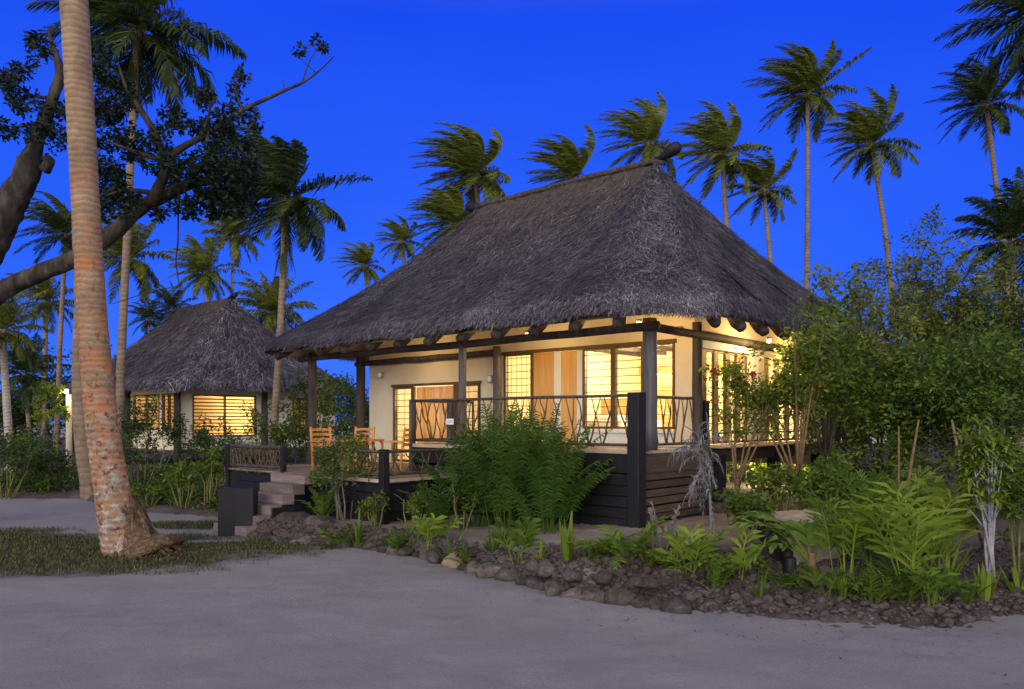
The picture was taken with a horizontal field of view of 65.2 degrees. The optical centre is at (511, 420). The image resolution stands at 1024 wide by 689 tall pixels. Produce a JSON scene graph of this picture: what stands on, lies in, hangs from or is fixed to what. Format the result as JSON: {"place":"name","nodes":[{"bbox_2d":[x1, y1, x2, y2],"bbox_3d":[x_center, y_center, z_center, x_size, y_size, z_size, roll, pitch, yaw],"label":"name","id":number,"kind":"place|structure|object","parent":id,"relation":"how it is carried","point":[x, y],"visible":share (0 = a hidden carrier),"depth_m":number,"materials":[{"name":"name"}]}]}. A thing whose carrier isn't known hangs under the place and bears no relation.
{"place":"outdoors","nodes":[
{"label":"outdoors","id":0,"kind":"place"},
{"bbox_2d":[0,518,359,576],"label":"grass","id":1,"kind":"structure","parent":0,"point":[162,523],"depth_m":14.23,"materials":[{"name":"plant"}]},
{"bbox_2d":[0,423,1023,688],"bbox_3d":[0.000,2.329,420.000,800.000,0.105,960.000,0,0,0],"label":"sand","id":2,"kind":"structure","parent":0,"point":[340,617],"depth_m":8.66,"materials":[{"name":"sand"}]},
{"bbox_2d":[0,460,318,512],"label":"ground cover","id":3,"kind":"object","parent":2,"relation":"on","point":[158,478],"visible":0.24,"depth_m":24.69,"materials":[{"name":"green plant"}]},
{"bbox_2d":[61,292,354,469],"bbox_3d":[-16.329,-2.118,42.635,13.519,8.896,10.984,0,0,42],"label":"bungalow","id":4,"kind":"object","parent":2,"relation":"on","point":[208,359],"visible":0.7,"depth_m":38.93,"materials":[{"name":"plant"}]},
{"bbox_2d":[192,394,255,436],"bbox_3d":[-13.606,-0.245,37.842,0.190,1.950,3.200,0,0,42],"label":"window","id":5,"kind":"structure","parent":4,"relation":"in","point":[224,399],"depth_m":37.78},
{"bbox_2d":[218,486,257,536],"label":"stair pier","id":6,"kind":"structure","parent":2,"relation":"on","point":[237,505],"depth_m":16.28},
{"bbox_2d":[0,437,1023,629],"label":"garden bed","id":7,"kind":"object","parent":2,"relation":"on","point":[474,532],"visible":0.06,"depth_m":13.54,"materials":[{"name":"soil"}]},
{"bbox_2d":[0,278,51,471],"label":"palm tree","id":8,"kind":"object","parent":7,"relation":"on","point":[6,313],"visible":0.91,"depth_m":33.90,"materials":[{"name":"green plant"}]},
{"bbox_2d":[0,432,51,498],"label":"shrub","id":9,"kind":"object","parent":7,"relation":"on","point":[7,458],"visible":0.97,"depth_m":23.93,"materials":[{"name":"green plant"}]},
{"bbox_2d":[1,423,68,476],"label":"shrub","id":10,"kind":"object","parent":7,"relation":"on","point":[30,436],"visible":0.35,"depth_m":27.72,"materials":[{"name":"green plant"}]},
{"bbox_2d":[0,331,71,460],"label":"palm tree","id":11,"kind":"object","parent":7,"relation":"on","point":[26,380],"visible":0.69,"depth_m":43.59,"materials":[{"name":"green plant"}]},
{"bbox_2d":[0,375,72,455],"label":"tree","id":12,"kind":"object","parent":7,"relation":"on","point":[18,414],"visible":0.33,"depth_m":49.27,"materials":[{"name":"plant"}]},
{"bbox_2d":[3,269,73,429],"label":"palm tree","id":13,"kind":"object","parent":7,"relation":"on","point":[46,306],"visible":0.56,"depth_m":47.89,"materials":[{"name":"green plant"}]},
{"bbox_2d":[13,443,76,490],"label":"shrub","id":14,"kind":"object","parent":7,"relation":"on","point":[45,474],"visible":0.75,"depth_m":24.77,"materials":[{"name":"green plant"}]},
{"bbox_2d":[27,380,71,464],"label":"shrub","id":15,"kind":"object","parent":7,"relation":"on","point":[55,391],"visible":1,"depth_m":36.72,"materials":[{"name":"green plant"}]},
{"bbox_2d":[12,191,105,462],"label":"palm tree","id":16,"kind":"object","parent":7,"relation":"on","point":[60,220],"visible":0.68,"depth_m":41.66,"materials":[{"name":"green plant"}]},
{"bbox_2d":[11,340,115,454],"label":"tree","id":17,"kind":"object","parent":7,"relation":"on","point":[66,379],"visible":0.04,"depth_m":51.27,"materials":[{"name":"plant"}]},
{"bbox_2d":[71,233,93,499],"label":"palm tree","id":18,"kind":"object","parent":7,"relation":"on","point":[83,465],"visible":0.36,"depth_m":23.69,"materials":[{"name":"brown plant"}]},
{"bbox_2d":[70,213,174,390],"bbox_3d":[-19.397,-3.981,39.867,5.038,12.758,4.641,0,0,0],"label":"palm tree","id":19,"kind":"object","parent":7,"relation":"on","point":[139,269],"visible":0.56,"depth_m":39.77,"materials":[{"name":"green plant"}]},
{"bbox_2d":[59,0,188,559],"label":"palm tree","id":20,"kind":"object","parent":7,"relation":"on","point":[126,527],"visible":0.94,"depth_m":13.91,"materials":[{"name":"brown plant"}]},
{"bbox_2d":[23,0,246,451],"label":"palm tree","id":21,"kind":"object","parent":7,"relation":"on","point":[111,20],"visible":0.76,"depth_m":32.88,"materials":[{"name":"green plant"}]},
{"bbox_2d":[128,295,165,336],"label":"palm tree","id":22,"kind":"object","parent":7,"relation":"on","point":[148,313],"visible":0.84,"depth_m":65.71,"materials":[{"name":"green plant"}]},
{"bbox_2d":[121,431,181,487],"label":"shrub","id":23,"kind":"object","parent":7,"relation":"on","point":[129,458],"visible":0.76,"depth_m":25.31,"materials":[{"name":"green plant"}]},
{"bbox_2d":[117,393,189,474],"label":"shrub","id":24,"kind":"object","parent":7,"relation":"on","point":[138,427],"visible":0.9,"depth_m":29.16,"materials":[{"name":"green plant"}]},
{"bbox_2d":[129,481,177,507],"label":"shrub","id":25,"kind":"object","parent":7,"relation":"on","point":[147,490],"visible":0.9,"depth_m":20.54,"materials":[{"name":"green plant"}]},
{"bbox_2d":[0,28,333,321],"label":"broadleaf tree","id":26,"kind":"object","parent":7,"relation":"on","point":[234,173],"visible":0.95,"depth_m":16.26,"materials":[{"name":"green plant"}]},
{"bbox_2d":[136,281,197,326],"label":"palm tree","id":27,"kind":"object","parent":7,"relation":"on","point":[171,299],"visible":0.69,"depth_m":65.51,"materials":[{"name":"green plant"}]},
{"bbox_2d":[160,456,207,509],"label":"shrub","id":28,"kind":"object","parent":7,"relation":"on","point":[178,480],"visible":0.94,"depth_m":20.05,"materials":[{"name":"green plant"}]},
{"bbox_2d":[157,233,251,302],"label":"palm tree","id":29,"kind":"object","parent":7,"relation":"on","point":[198,260],"visible":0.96,"depth_m":57.48,"materials":[{"name":"green plant"}]},
{"bbox_2d":[174,411,243,479],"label":"shrub","id":30,"kind":"object","parent":7,"relation":"on","point":[203,440],"visible":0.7,"depth_m":26.62,"materials":[{"name":"green plant"}]},
{"bbox_2d":[192,445,225,508],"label":"shrub","id":31,"kind":"object","parent":7,"relation":"on","point":[215,459],"visible":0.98,"depth_m":20.05,"materials":[{"name":"green plant"}]},
{"bbox_2d":[197,207,264,294],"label":"palm tree","id":32,"kind":"object","parent":7,"relation":"on","point":[233,241],"visible":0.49,"depth_m":59.61,"materials":[{"name":"green plant"}]},
{"bbox_2d":[219,400,298,473],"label":"shrub","id":33,"kind":"object","parent":7,"relation":"on","point":[274,432],"visible":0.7,"depth_m":23.31,"materials":[{"name":"green plant"}]},
{"bbox_2d":[232,271,317,334],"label":"palm tree","id":34,"kind":"object","parent":7,"relation":"on","point":[267,302],"visible":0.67,"depth_m":57.46,"materials":[{"name":"green plant"}]},
{"bbox_2d":[204,124,372,465],"bbox_3d":[-9.742,-4.922,33.870,7.235,14.629,5.776,0,0,0],"label":"palm tree","id":35,"kind":"object","parent":7,"relation":"on","point":[281,171],"visible":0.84,"depth_m":33.58,"materials":[{"name":"green plant"}]},
{"bbox_2d":[266,413,328,464],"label":"shrub","id":36,"kind":"object","parent":7,"relation":"on","point":[301,452],"visible":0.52,"depth_m":24.84,"materials":[{"name":"green plant"}]},
{"bbox_2d":[264,368,368,463],"bbox_3d":[-8.367,-0.029,36.063,5.596,4.835,4.952,0,0,0],"label":"shrub","id":37,"kind":"object","parent":7,"relation":"on","point":[301,384],"visible":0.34,"depth_m":35.85,"materials":[{"name":"green plant"}]},
{"bbox_2d":[294,486,348,517],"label":"feathery plant","id":38,"kind":"object","parent":7,"relation":"on","point":[321,509],"visible":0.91,"depth_m":16.23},
{"bbox_2d":[301,371,368,461],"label":"shrub","id":39,"kind":"object","parent":7,"relation":"on","point":[336,408],"visible":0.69,"depth_m":27.82,"materials":[{"name":"green plant"}]},
{"bbox_2d":[305,431,377,520],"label":"shrub","id":40,"kind":"object","parent":7,"relation":"on","point":[334,471],"visible":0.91,"depth_m":16.15,"materials":[{"name":"green plant"}]},
{"bbox_2d":[329,241,385,288],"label":"palm tree","id":41,"kind":"object","parent":7,"relation":"on","point":[362,257],"visible":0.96,"depth_m":63.60,"materials":[{"name":"green plant"}]},
{"bbox_2d":[355,490,389,526],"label":"shrub","id":42,"kind":"object","parent":7,"relation":"on","point":[368,508],"visible":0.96,"depth_m":15.28,"materials":[{"name":"green plant"}]},
{"bbox_2d":[376,214,424,264],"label":"palm tree","id":43,"kind":"object","parent":7,"relation":"on","point":[398,233],"visible":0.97,"depth_m":63.61,"materials":[{"name":"green plant"}]},
{"bbox_2d":[396,491,443,530],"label":"shrub","id":44,"kind":"object","parent":7,"relation":"on","point":[417,509],"visible":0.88,"depth_m":14.84,"materials":[{"name":"green plant"}]},
{"bbox_2d":[397,513,464,550],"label":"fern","id":45,"kind":"object","parent":7,"relation":"on","point":[424,524],"visible":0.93,"depth_m":13.57,"materials":[{"name":"green plant"}]},
{"bbox_2d":[398,462,465,530],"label":"feathery plant","id":46,"kind":"object","parent":7,"relation":"on","point":[444,508],"visible":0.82,"depth_m":14.63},
{"bbox_2d":[403,184,471,252],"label":"palm tree","id":47,"kind":"object","parent":7,"relation":"on","point":[443,205],"visible":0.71,"depth_m":45.36,"materials":[{"name":"green plant"}]},
{"bbox_2d":[408,122,510,213],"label":"palm tree","id":48,"kind":"object","parent":7,"relation":"on","point":[464,157],"visible":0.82,"depth_m":47.08,"materials":[{"name":"green plant"}]},
{"bbox_2d":[437,484,482,530],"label":"shrub","id":49,"kind":"object","parent":7,"relation":"on","point":[455,502],"visible":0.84,"depth_m":14.92,"materials":[{"name":"green plant"}]},
{"bbox_2d":[414,431,520,527],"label":"cane palm","id":50,"kind":"object","parent":7,"relation":"on","point":[479,508],"visible":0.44,"depth_m":15.14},
{"bbox_2d":[453,399,551,524],"bbox_3d":[-0.160,0.794,16.068,2.144,2.685,2.005,0,0,0],"label":"shrub","id":51,"kind":"object","parent":7,"relation":"on","point":[478,431],"visible":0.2,"depth_m":15.73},
{"bbox_2d":[444,404,579,530],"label":"cane palm","id":52,"kind":"object","parent":7,"relation":"on","point":[499,502],"visible":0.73,"depth_m":14.56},
{"bbox_2d":[486,517,541,563],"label":"plant","id":53,"kind":"object","parent":7,"relation":"on","point":[515,538],"visible":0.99,"depth_m":11.69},
{"bbox_2d":[457,400,614,521],"bbox_3d":[0.413,0.805,15.848,3.129,2.482,2.780,0,0,-15],"label":"cane palm","id":54,"kind":"object","parent":7,"relation":"on","point":[535,419],"visible":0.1,"depth_m":15.44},
{"bbox_2d":[482,407,600,526],"bbox_3d":[0.617,0.927,15.479,2.348,2.385,1.912,0,0,-14],"label":"shrub","id":55,"kind":"object","parent":7,"relation":"on","point":[562,439],"visible":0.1,"depth_m":15.29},
{"bbox_2d":[459,417,626,533],"bbox_3d":[0.643,0.983,14.747,3.251,2.117,2.530,0,0,0],"label":"cane palm","id":56,"kind":"object","parent":7,"relation":"on","point":[551,496],"visible":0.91,"depth_m":14.28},
{"bbox_2d":[515,123,594,185],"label":"palm tree","id":57,"kind":"object","parent":7,"relation":"on","point":[567,160],"visible":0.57,"depth_m":55.18,"materials":[{"name":"green plant"}]},
{"bbox_2d":[559,511,575,560],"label":"strap plant","id":58,"kind":"object","parent":7,"relation":"on","point":[566,547],"visible":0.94,"depth_m":11.38,"materials":[{"name":"green plant"}]},
{"bbox_2d":[568,514,671,570],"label":"fern","id":59,"kind":"object","parent":7,"relation":"on","point":[625,547],"visible":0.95,"depth_m":11.30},
{"bbox_2d":[603,587,637,605],"bbox_3d":[1.372,2.286,10.212,0.460,0.349,0.354,0,0,35],"label":"rock","id":60,"kind":"object","parent":7,"relation":"on","point":[619,596],"visible":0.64,"depth_m":10.11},
{"bbox_2d":[593,91,683,178],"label":"palm tree","id":61,"kind":"object","parent":7,"relation":"on","point":[646,128],"visible":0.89,"depth_m":53.42,"materials":[{"name":"green plant"}]},
{"bbox_2d":[256,517,1023,627],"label":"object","id":62,"kind":"object","parent":7,"relation":"on","point":[777,601],"visible":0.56,"depth_m":10.37,"materials":[{"name":"stone"}]},
{"bbox_2d":[661,595,693,613],"bbox_3d":[2.041,2.299,9.812,0.436,0.303,0.423,0,0,6],"label":"rock","id":63,"kind":"object","parent":7,"relation":"on","point":[674,604],"visible":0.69,"depth_m":9.74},
{"bbox_2d":[645,523,742,573],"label":"ginger plant","id":64,"kind":"object","parent":7,"relation":"on","point":[703,543],"visible":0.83,"depth_m":10.84,"materials":[{"name":"green plant"}]},
{"bbox_2d":[667,412,735,544],"bbox_3d":[2.836,0.975,12.100,0.920,2.210,0.875,0,0,0],"label":"dead shrub","id":65,"kind":"object","parent":7,"relation":"on","point":[706,461],"visible":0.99,"depth_m":12.08,"materials":[{"name":"grey plant"}]},
{"bbox_2d":[673,551,744,589],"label":"seedling","id":66,"kind":"object","parent":7,"relation":"on","point":[715,577],"visible":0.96,"depth_m":10.36,"materials":[{"name":"green plant"}]},
{"bbox_2d":[666,100,771,226],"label":"palm tree","id":67,"kind":"object","parent":7,"relation":"on","point":[717,133],"visible":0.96,"depth_m":49.53,"materials":[{"name":"green plant"}]},
{"bbox_2d":[688,529,777,580],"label":"fern","id":68,"kind":"object","parent":7,"relation":"on","point":[738,556],"visible":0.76,"depth_m":10.56,"materials":[{"name":"green plant"}]},
{"bbox_2d":[705,484,779,541],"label":"shrub","id":69,"kind":"object","parent":7,"relation":"on","point":[736,506],"visible":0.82,"depth_m":12.68,"materials":[{"name":"green plant"}]},
{"bbox_2d":[706,348,785,496],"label":"tree","id":70,"kind":"object","parent":7,"relation":"on","point":[744,466],"visible":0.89,"depth_m":15.52,"materials":[{"name":"green plant"}]},
{"bbox_2d":[719,148,797,263],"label":"palm tree","id":71,"kind":"object","parent":7,"relation":"on","point":[760,176],"visible":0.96,"depth_m":49.71,"materials":[{"name":"green plant"}]},
{"bbox_2d":[737,459,813,511],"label":"shrub","id":72,"kind":"object","parent":7,"relation":"on","point":[765,482],"visible":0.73,"depth_m":15.16,"materials":[{"name":"green plant"}]},
{"bbox_2d":[697,291,865,509],"bbox_3d":[5.064,-0.102,15.152,2.989,4.512,2.910,0,0,27],"label":"tree","id":73,"kind":"object","parent":7,"relation":"on","point":[816,357],"visible":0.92,"depth_m":15.09,"materials":[{"name":"green plant"}]},
{"bbox_2d":[713,511,851,569],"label":"young palm","id":74,"kind":"object","parent":7,"relation":"on","point":[802,531],"visible":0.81,"depth_m":10.88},
{"bbox_2d":[754,552,825,588],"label":"seedling","id":75,"kind":"object","parent":7,"relation":"on","point":[786,578],"visible":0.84,"depth_m":10.23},
{"bbox_2d":[742,40,870,288],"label":"palm tree","id":76,"kind":"object","parent":7,"relation":"on","point":[799,71],"visible":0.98,"depth_m":51.70,"materials":[{"name":"green plant"}]},
{"bbox_2d":[760,509,860,564],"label":"sandy bank","id":77,"kind":"structure","parent":7,"relation":"on","point":[798,515],"depth_m":11.38,"materials":[{"name":"sand"}]},
{"bbox_2d":[780,565,865,598],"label":"seedling","id":78,"kind":"object","parent":7,"relation":"on","point":[814,572],"visible":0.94,"depth_m":9.90,"materials":[{"name":"green plant"}]},
{"bbox_2d":[788,451,863,517],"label":"shrub","id":79,"kind":"object","parent":7,"relation":"on","point":[826,488],"visible":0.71,"depth_m":14.19,"materials":[{"name":"green plant"}]},
{"bbox_2d":[770,301,885,509],"bbox_3d":[6.464,-0.146,16.447,2.053,4.601,2.132,0,0,0],"label":"tree","id":80,"kind":"object","parent":7,"relation":"on","point":[824,421],"visible":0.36,"depth_m":16.26,"materials":[{"name":"green plant"}]},
{"bbox_2d":[804,487,897,581],"bbox_3d":[4.399,1.492,10.442,1.087,1.245,1.267,0,0,0],"label":"ginger plant","id":81,"kind":"object","parent":7,"relation":"on","point":[840,523],"visible":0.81,"depth_m":10.30,"materials":[{"name":"green plant"}]},
{"bbox_2d":[798,467,932,554],"bbox_3d":[5.163,1.296,11.568,1.601,1.321,1.793,0,0,-44],"label":"fern","id":82,"kind":"object","parent":7,"relation":"on","point":[865,485],"visible":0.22,"depth_m":11.19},
{"bbox_2d":[801,262,931,476],"bbox_3d":[8.148,-0.796,18.836,2.984,5.905,2.891,0,0,32],"label":"tree","id":83,"kind":"object","parent":7,"relation":"on","point":[860,295],"visible":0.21,"depth_m":18.34,"materials":[{"name":"green plant"}]},
{"bbox_2d":[820,84,920,441],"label":"palm tree","id":84,"kind":"object","parent":7,"relation":"on","point":[868,126],"visible":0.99,"depth_m":51.55,"materials":[{"name":"green plant"}]},
{"bbox_2d":[836,566,914,603],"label":"seedling","id":85,"kind":"object","parent":7,"relation":"on","point":[881,594],"visible":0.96,"depth_m":9.70,"materials":[{"name":"green plant"}]},
{"bbox_2d":[782,317,995,485],"bbox_3d":[8.187,-0.045,17.902,4.384,4.414,4.536,0,0,0],"label":"tree","id":86,"kind":"object","parent":7,"relation":"on","point":[848,418],"visible":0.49,"depth_m":16.85,"materials":[{"name":"green plant"}]},
{"bbox_2d":[825,457,952,525],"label":"shrub","id":87,"kind":"object","parent":7,"relation":"on","point":[894,475],"visible":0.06,"depth_m":14.24,"materials":[{"name":"green plant"}]},
{"bbox_2d":[834,547,961,600],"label":"fern","id":88,"kind":"object","parent":7,"relation":"on","point":[902,578],"visible":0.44,"depth_m":10.15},
{"bbox_2d":[835,478,987,596],"bbox_3d":[5.022,1.459,10.087,1.656,1.464,1.666,0,0,0],"label":"ginger plant","id":89,"kind":"object","parent":7,"relation":"on","point":[922,530],"visible":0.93,"depth_m":9.87,"materials":[{"name":"green plant"}]},
{"bbox_2d":[807,204,1023,481],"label":"tree","id":90,"kind":"object","parent":7,"relation":"on","point":[980,286],"visible":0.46,"depth_m":23.92,"materials":[{"name":"green plant"}]},
{"bbox_2d":[884,565,982,606],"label":"seedling","id":91,"kind":"object","parent":7,"relation":"on","point":[945,576],"visible":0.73,"depth_m":9.60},
{"bbox_2d":[853,305,1023,513],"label":"tree","id":92,"kind":"object","parent":7,"relation":"on","point":[1000,385],"visible":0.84,"depth_m":15.88,"materials":[{"name":"green plant"}]},
{"bbox_2d":[897,419,983,546],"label":"dead stalks","id":93,"kind":"object","parent":7,"relation":"on","point":[981,536],"visible":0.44,"depth_m":12.06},
{"bbox_2d":[905,475,1015,559],"bbox_3d":[6.350,1.367,11.225,1.659,1.190,1.329,0,0,0],"label":"ginger plant","id":94,"kind":"object","parent":7,"relation":"on","point":[970,521],"visible":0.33,"depth_m":10.99,"materials":[{"name":"green plant"}]},
{"bbox_2d":[916,240,1023,466],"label":"tree","id":95,"kind":"object","parent":7,"relation":"on","point":[1016,326],"visible":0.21,"depth_m":24.37,"materials":[{"name":"green plant"}]},
{"bbox_2d":[922,56,1023,322],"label":"palm tree","id":96,"kind":"object","parent":7,"relation":"on","point":[975,91],"visible":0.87,"depth_m":45.87,"materials":[{"name":"green plant"}]},
{"bbox_2d":[932,0,1023,115],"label":"palm tree","id":97,"kind":"object","parent":7,"relation":"on","point":[1016,5],"visible":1,"depth_m":35.10,"materials":[{"name":"green plant"}]},
{"bbox_2d":[934,414,1023,582],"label":"pale stem shrub","id":98,"kind":"object","parent":7,"relation":"on","point":[989,452],"visible":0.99,"depth_m":10.29,"materials":[{"name":"green plant"}]},
{"bbox_2d":[941,167,1023,462],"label":"palm tree","id":99,"kind":"object","parent":7,"relation":"on","point":[1007,216],"visible":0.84,"depth_m":33.70,"materials":[{"name":"green plant"}]},
{"bbox_2d":[974,562,1002,601],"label":"strap plant","id":100,"kind":"object","parent":7,"relation":"on","point":[986,594],"visible":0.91,"depth_m":10.00,"materials":[{"name":"green plant"}]},
{"bbox_2d":[993,445,1023,585],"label":"shrub","id":101,"kind":"object","parent":7,"relation":"on","point":[1016,484],"visible":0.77,"depth_m":10.47,"materials":[{"name":"green plant"}]},
{"bbox_2d":[23,517,1017,684],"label":"leaf litter","id":102,"kind":"object","parent":2,"relation":"on","point":[170,554],"visible":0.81,"depth_m":13.41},
{"bbox_2d":[213,142,888,537],"bbox_3d":[0.483,-2.199,20.330,13.622,9.068,14.235,0,0,42],"label":"bungalow","id":103,"kind":"object","parent":2,"relation":"on","point":[577,278],"visible":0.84,"depth_m":17.80,"materials":[{"name":"plant"}]},
{"bbox_2d":[393,386,415,461],"bbox_3d":[-2.973,0.090,22.063,0.821,2.060,0.120,0,0,42],"label":"window","id":104,"kind":"structure","parent":103,"relation":"in","point":[395,389],"depth_m":22.26,"materials":[{"name":"clear glass"}]},
{"bbox_2d":[504,353,533,428],"bbox_3d":[0.173,-0.585,19.241,0.903,2.070,0.120,0,0,42],"label":"window","id":105,"kind":"structure","parent":103,"relation":"in","point":[531,357],"depth_m":19.26,"materials":[{"name":"clear glass"}]},
{"bbox_2d":[582,347,612,428],"bbox_3d":[1.916,-0.725,17.679,0.810,1.790,0.120,0,0,42],"label":"window","id":106,"kind":"structure","parent":103,"relation":"in","point":[584,351],"depth_m":17.72,"materials":[{"name":"clear glass"}]},
{"bbox_2d":[578,399,666,441],"bbox_3d":[2.480,-0.020,20.131,2.000,1.100,2.060,0,0,42],"label":"bed","id":107,"kind":"object","parent":103,"relation":"in","point":[622,402],"visible":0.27,"depth_m":20.33,"materials":[{"name":"fabric"}]},
{"bbox_2d":[613,345,642,428],"bbox_3d":[2.509,-0.725,17.147,0.767,1.790,0.120,0,0,42],"label":"window","id":108,"kind":"structure","parent":103,"relation":"in","point":[615,349],"depth_m":17.33,"materials":[{"name":"clear glass"}]},
{"bbox_2d":[749,516,796,573],"bbox_3d":[4.018,2.030,12.555,0.176,0.600,4.109,0,0,10],"label":"log edging","id":109,"kind":"object","parent":2,"relation":"on","point":[787,559],"visible":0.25,"depth_m":10.80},
{"bbox_2d":[0,0,1023,423],"label":"sky","id":110,"kind":"structure","parent":0,"point":[526,71],"materials":[{"name":"blue"}]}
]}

